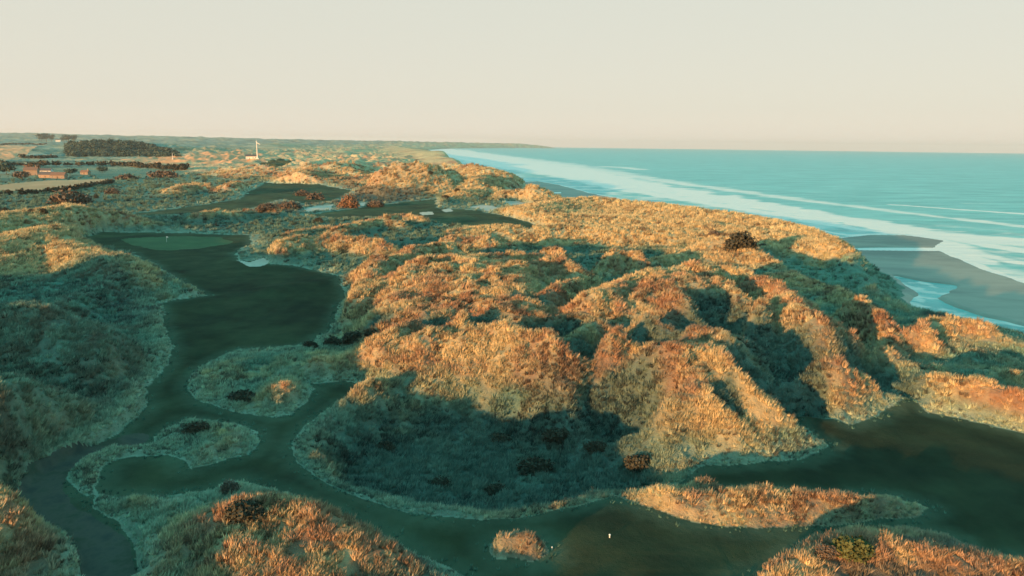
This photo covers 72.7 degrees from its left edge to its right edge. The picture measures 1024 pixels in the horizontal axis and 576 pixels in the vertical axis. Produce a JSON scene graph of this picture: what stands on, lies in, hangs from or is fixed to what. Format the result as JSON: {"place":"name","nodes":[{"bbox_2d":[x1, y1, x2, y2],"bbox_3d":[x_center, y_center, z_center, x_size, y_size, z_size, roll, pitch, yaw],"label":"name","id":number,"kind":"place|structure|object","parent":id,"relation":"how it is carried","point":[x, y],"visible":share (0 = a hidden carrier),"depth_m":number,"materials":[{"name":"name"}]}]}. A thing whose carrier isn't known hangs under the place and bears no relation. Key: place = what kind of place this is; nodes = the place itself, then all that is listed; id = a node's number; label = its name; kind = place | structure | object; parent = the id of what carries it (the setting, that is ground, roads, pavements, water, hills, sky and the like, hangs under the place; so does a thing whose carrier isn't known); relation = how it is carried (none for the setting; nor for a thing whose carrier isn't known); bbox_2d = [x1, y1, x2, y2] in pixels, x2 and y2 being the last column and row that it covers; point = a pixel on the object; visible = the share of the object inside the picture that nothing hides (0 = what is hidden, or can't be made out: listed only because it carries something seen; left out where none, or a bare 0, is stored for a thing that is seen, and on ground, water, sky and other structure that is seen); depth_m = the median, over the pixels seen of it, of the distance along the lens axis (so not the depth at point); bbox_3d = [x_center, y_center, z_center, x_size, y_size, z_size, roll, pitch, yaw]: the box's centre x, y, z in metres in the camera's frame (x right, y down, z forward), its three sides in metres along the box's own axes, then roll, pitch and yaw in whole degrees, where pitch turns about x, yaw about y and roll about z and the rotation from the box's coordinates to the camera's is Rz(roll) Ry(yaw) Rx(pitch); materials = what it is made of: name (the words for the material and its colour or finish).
{"place":"outdoors","nodes":[
{"label":"outdoors","id":0,"kind":"place"},
{"bbox_2d":[17,433,148,575],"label":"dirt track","id":1,"kind":"structure","parent":0,"point":[103,549],"depth_m":78.27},
{"bbox_2d":[0,144,264,190],"bbox_3d":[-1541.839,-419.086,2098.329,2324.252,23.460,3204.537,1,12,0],"label":"field ground","id":2,"kind":"structure","parent":0,"point":[8,151],"depth_m":1306.94,"materials":[{"name":"beige plant"}]},
{"bbox_2d":[23,165,39,174],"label":"farmhouse","id":3,"kind":"object","parent":2,"relation":"on","point":[33,170],"visible":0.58,"depth_m":814.91,"materials":[{"name":"stone"}]},
{"bbox_2d":[245,154,251,158],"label":"house","id":4,"kind":"structure","parent":2,"relation":"on","point":[248,156],"depth_m":1190.29,"materials":[{"name":"stone"}]},
{"bbox_2d":[121,236,232,249],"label":"putting green ground","id":5,"kind":"structure","parent":0,"point":[175,242],"depth_m":289.65,"materials":[{"name":"green plant"}]},
{"bbox_2d":[238,258,268,266],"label":"bunker sand ground","id":6,"kind":"structure","parent":0,"point":[259,262],"depth_m":243.49,"materials":[{"name":"beige sand"}]},
{"bbox_2d":[304,204,332,211],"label":"bunker sand ground","id":7,"kind":"structure","parent":0,"point":[323,207],"depth_m":451.25,"materials":[{"name":"beige sand"}]},
{"bbox_2d":[420,212,433,214],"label":"bunker sand ground","id":8,"kind":"structure","parent":0,"point":[427,213],"depth_m":424.23,"materials":[{"name":"beige sand"}]},
{"bbox_2d":[470,205,496,210],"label":"bunker sand ground","id":9,"kind":"structure","parent":0,"point":[486,207],"depth_m":467.42,"materials":[{"name":"beige sand"}]},
{"bbox_2d":[0,132,1023,575],"bbox_3d":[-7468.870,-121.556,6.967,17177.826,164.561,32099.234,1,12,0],"label":"grassy dunes","id":10,"kind":"structure","parent":0,"point":[324,152],"depth_m":122.71,"materials":[{"name":"beige plant"}]},
{"bbox_2d":[0,189,13,194],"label":"hedge","id":11,"kind":"object","parent":10,"relation":"on","point":[8,191],"visible":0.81,"depth_m":526.77,"materials":[{"name":"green plant"}]},
{"bbox_2d":[0,161,17,173],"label":"tree","id":12,"kind":"object","parent":10,"relation":"on","point":[6,167],"visible":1,"depth_m":830.51,"materials":[{"name":"green plant"}]},
{"bbox_2d":[11,171,29,180],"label":"tree","id":13,"kind":"object","parent":10,"relation":"on","point":[19,174],"visible":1,"depth_m":698.40,"materials":[{"name":"brown plant"}]},
{"bbox_2d":[0,143,46,144],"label":"hedge","id":14,"kind":"object","parent":10,"relation":"on","point":[22,143],"visible":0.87,"depth_m":3444.05,"materials":[{"name":"green plant"}]},
{"bbox_2d":[17,154,57,158],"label":"hedge","id":15,"kind":"object","parent":10,"relation":"on","point":[38,156],"visible":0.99,"depth_m":1394.18,"materials":[{"name":"green plant"}]},
{"bbox_2d":[35,133,47,141],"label":"tree","id":16,"kind":"object","parent":10,"relation":"on","point":[41,136],"visible":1,"depth_m":4400.46,"materials":[{"name":"green plant"}]},
{"bbox_2d":[39,208,47,213],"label":"bush","id":17,"kind":"object","parent":10,"relation":"on","point":[43,210],"visible":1,"depth_m":298.05,"materials":[{"name":"green plant"}]},
{"bbox_2d":[37,171,50,177],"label":"farm shed","id":18,"kind":"structure","parent":10,"relation":"on","point":[42,174],"depth_m":756.34,"materials":[{"name":"stone"}]},
{"bbox_2d":[39,168,53,171],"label":"farm shed","id":19,"kind":"structure","parent":10,"relation":"on","point":[47,169],"depth_m":885.20,"materials":[{"name":"metal"}]},
{"bbox_2d":[50,172,67,178],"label":"farm shed","id":20,"kind":"structure","parent":10,"relation":"on","point":[61,175],"depth_m":752.10,"materials":[{"name":"stone"}]},
{"bbox_2d":[18,179,114,194],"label":"hedge","id":21,"kind":"object","parent":10,"relation":"on","point":[74,186],"visible":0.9,"depth_m":577.27,"materials":[{"name":"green plant"}]},
{"bbox_2d":[63,134,71,140],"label":"tree","id":22,"kind":"object","parent":10,"relation":"on","point":[66,137],"visible":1,"depth_m":4217.72,"materials":[{"name":"green plant"}]},
{"bbox_2d":[46,188,92,204],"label":"bush","id":23,"kind":"object","parent":10,"relation":"on","point":[62,196],"visible":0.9,"depth_m":455.52,"materials":[{"name":"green plant"}]},
{"bbox_2d":[63,168,77,174],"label":"tree","id":24,"kind":"object","parent":10,"relation":"on","point":[69,170],"visible":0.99,"depth_m":811.28,"materials":[{"name":"green plant"}]},
{"bbox_2d":[80,169,90,174],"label":"cottage","id":25,"kind":"structure","parent":10,"relation":"on","point":[86,172],"depth_m":844.57,"materials":[{"name":"stone"}]},
{"bbox_2d":[0,160,189,169],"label":"hedge","id":26,"kind":"object","parent":10,"relation":"on","point":[180,166],"visible":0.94,"depth_m":1066.83,"materials":[{"name":"green plant"}]},
{"bbox_2d":[96,166,107,172],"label":"tree","id":27,"kind":"object","parent":10,"relation":"on","point":[100,168],"visible":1,"depth_m":896.30,"materials":[{"name":"green plant"}]},
{"bbox_2d":[103,187,120,194],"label":"bush","id":28,"kind":"object","parent":10,"relation":"on","point":[113,190],"visible":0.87,"depth_m":544.50,"materials":[{"name":"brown plant"}]},
{"bbox_2d":[63,138,181,156],"bbox_3d":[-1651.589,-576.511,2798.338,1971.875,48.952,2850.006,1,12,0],"label":"woodland","id":29,"kind":"object","parent":10,"relation":"on","point":[105,148],"visible":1,"depth_m":1695.46,"materials":[{"name":"green plant"}]},
{"bbox_2d":[114,174,139,179],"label":"bush","id":30,"kind":"object","parent":10,"relation":"on","point":[125,176],"visible":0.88,"depth_m":745.79,"materials":[{"name":"brown plant"}]},
{"bbox_2d":[145,169,179,177],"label":"bush","id":31,"kind":"object","parent":10,"relation":"on","point":[163,174],"visible":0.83,"depth_m":790.58,"materials":[{"name":"brown plant"}]},
{"bbox_2d":[180,420,210,435],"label":"bush","id":32,"kind":"object","parent":10,"relation":"on","point":[195,427],"visible":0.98,"depth_m":98.28,"materials":[{"name":"green plant"}]},
{"bbox_2d":[219,479,240,493],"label":"bush","id":33,"kind":"object","parent":10,"relation":"on","point":[226,486],"visible":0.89,"depth_m":81.05,"materials":[{"name":"green plant"}]},
{"bbox_2d":[226,389,255,401],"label":"bush","id":34,"kind":"object","parent":10,"relation":"on","point":[248,394],"visible":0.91,"depth_m":110.85,"materials":[{"name":"green plant"}]},
{"bbox_2d":[222,497,266,524],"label":"bush","id":35,"kind":"object","parent":10,"relation":"on","point":[241,511],"visible":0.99,"depth_m":68.34,"materials":[{"name":"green plant"}]},
{"bbox_2d":[254,202,278,210],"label":"bush","id":36,"kind":"object","parent":10,"relation":"on","point":[269,206],"visible":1,"depth_m":396.96,"materials":[{"name":"brown plant"}]},
{"bbox_2d":[276,201,303,209],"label":"bush","id":37,"kind":"object","parent":10,"relation":"on","point":[289,204],"visible":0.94,"depth_m":439.40,"materials":[{"name":"brown plant"}]},
{"bbox_2d":[302,339,318,348],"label":"bush","id":38,"kind":"object","parent":10,"relation":"on","point":[309,343],"visible":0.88,"depth_m":141.61,"materials":[{"name":"green plant"}]},
{"bbox_2d":[312,217,323,222],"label":"bush","id":39,"kind":"object","parent":10,"relation":"on","point":[320,219],"visible":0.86,"depth_m":366.05,"materials":[{"name":"brown plant"}]},
{"bbox_2d":[321,335,341,345],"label":"bush","id":40,"kind":"object","parent":10,"relation":"on","point":[332,340],"visible":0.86,"depth_m":142.27,"materials":[{"name":"green plant"}]},
{"bbox_2d":[336,194,359,207],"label":"bush","id":41,"kind":"object","parent":10,"relation":"on","point":[349,201],"visible":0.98,"depth_m":454.26,"materials":[{"name":"brown plant"}]},
{"bbox_2d":[339,330,362,344],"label":"bush","id":42,"kind":"object","parent":10,"relation":"on","point":[350,337],"visible":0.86,"depth_m":140.22,"materials":[{"name":"green plant"}]},
{"bbox_2d":[363,327,376,335],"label":"bush","id":43,"kind":"object","parent":10,"relation":"on","point":[368,332],"visible":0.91,"depth_m":138.31,"materials":[{"name":"green plant"}]},
{"bbox_2d":[375,441,395,450],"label":"bush","id":44,"kind":"object","parent":10,"relation":"on","point":[388,445],"visible":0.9,"depth_m":103.81,"materials":[{"name":"green plant"}]},
{"bbox_2d":[428,475,451,487],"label":"bush","id":45,"kind":"object","parent":10,"relation":"on","point":[443,480],"visible":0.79,"depth_m":93.94,"materials":[{"name":"green plant"}]},
{"bbox_2d":[482,480,509,495],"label":"bush","id":46,"kind":"object","parent":10,"relation":"on","point":[491,490],"visible":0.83,"depth_m":93.06,"materials":[{"name":"green plant"}]},
{"bbox_2d":[489,431,512,442],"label":"bush","id":47,"kind":"object","parent":10,"relation":"on","point":[504,436],"visible":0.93,"depth_m":107.68,"materials":[{"name":"green plant"}]},
{"bbox_2d":[516,455,555,476],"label":"bush","id":48,"kind":"object","parent":10,"relation":"on","point":[525,467],"visible":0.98,"depth_m":98.44,"materials":[{"name":"green plant"}]},
{"bbox_2d":[541,426,569,444],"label":"bush","id":49,"kind":"object","parent":10,"relation":"on","point":[557,435],"visible":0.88,"depth_m":105.07,"materials":[{"name":"green plant"}]},
{"bbox_2d":[583,439,606,451],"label":"bush","id":50,"kind":"object","parent":10,"relation":"on","point":[591,446],"visible":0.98,"depth_m":100.06,"materials":[{"name":"green plant"}]},
{"bbox_2d":[624,452,653,471],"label":"bush","id":51,"kind":"object","parent":10,"relation":"on","point":[633,463],"visible":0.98,"depth_m":94.28,"materials":[{"name":"brown plant"}]},
{"bbox_2d":[706,230,721,235],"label":"bush","id":52,"kind":"object","parent":10,"relation":"on","point":[711,232],"visible":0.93,"depth_m":309.16,"materials":[{"name":"beige plant"}]},
{"bbox_2d":[723,231,758,251],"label":"bush","id":53,"kind":"object","parent":10,"relation":"on","point":[739,241],"visible":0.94,"depth_m":246.44,"materials":[{"name":"brown plant"}]},
{"bbox_2d":[813,542,839,559],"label":"bush","id":54,"kind":"object","parent":10,"relation":"on","point":[828,552],"visible":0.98,"depth_m":67.03,"materials":[{"name":"brown plant"}]},
{"bbox_2d":[830,534,874,563],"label":"bush","id":55,"kind":"object","parent":10,"relation":"on","point":[859,549],"visible":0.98,"depth_m":67.01,"materials":[{"name":"green plant"}]},
{"bbox_2d":[0,0,1023,153],"label":"sky","id":56,"kind":"structure","parent":0,"point":[800,75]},
{"bbox_2d":[505,201,522,204],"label":"bunker sand ground","id":57,"kind":"structure","parent":0,"point":[514,202],"depth_m":515.65,"materials":[{"name":"beige sand"}]},
{"bbox_2d":[49,263,1021,575],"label":"semi rough grass","id":58,"kind":"structure","parent":0,"point":[833,519],"depth_m":84.18,"materials":[{"name":"green plant"}]},
{"bbox_2d":[63,158,1023,575],"bbox_3d":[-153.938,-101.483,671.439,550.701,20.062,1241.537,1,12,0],"label":"fairway ground","id":59,"kind":"structure","parent":0,"point":[967,476],"depth_m":91.15,"materials":[{"name":"green plant"}]},
{"bbox_2d":[294,189,310,195],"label":"bush","id":60,"kind":"object","parent":59,"relation":"on","point":[302,192],"visible":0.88,"depth_m":554.09,"materials":[{"name":"brown plant"}]},
{"bbox_2d":[304,192,325,199],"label":"bush","id":61,"kind":"object","parent":59,"relation":"on","point":[315,196],"visible":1,"depth_m":512.55,"materials":[{"name":"brown plant"}]},
{"bbox_2d":[366,200,384,206],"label":"bush","id":62,"kind":"object","parent":59,"relation":"on","point":[375,203],"visible":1,"depth_m":461.64,"materials":[{"name":"brown plant"}]},
{"bbox_2d":[431,147,1023,333],"bbox_3d":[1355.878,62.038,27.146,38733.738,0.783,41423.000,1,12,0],"label":"sea","id":63,"kind":"structure","parent":0,"point":[968,208],"depth_m":928.49,"materials":[{"name":"liquid"}]},
{"bbox_2d":[434,147,1023,325],"bbox_3d":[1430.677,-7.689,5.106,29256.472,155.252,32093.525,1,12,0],"label":"beach sand","id":64,"kind":"structure","parent":0,"point":[981,292],"depth_m":285.25,"materials":[{"name":"beige sand"}]}
]}

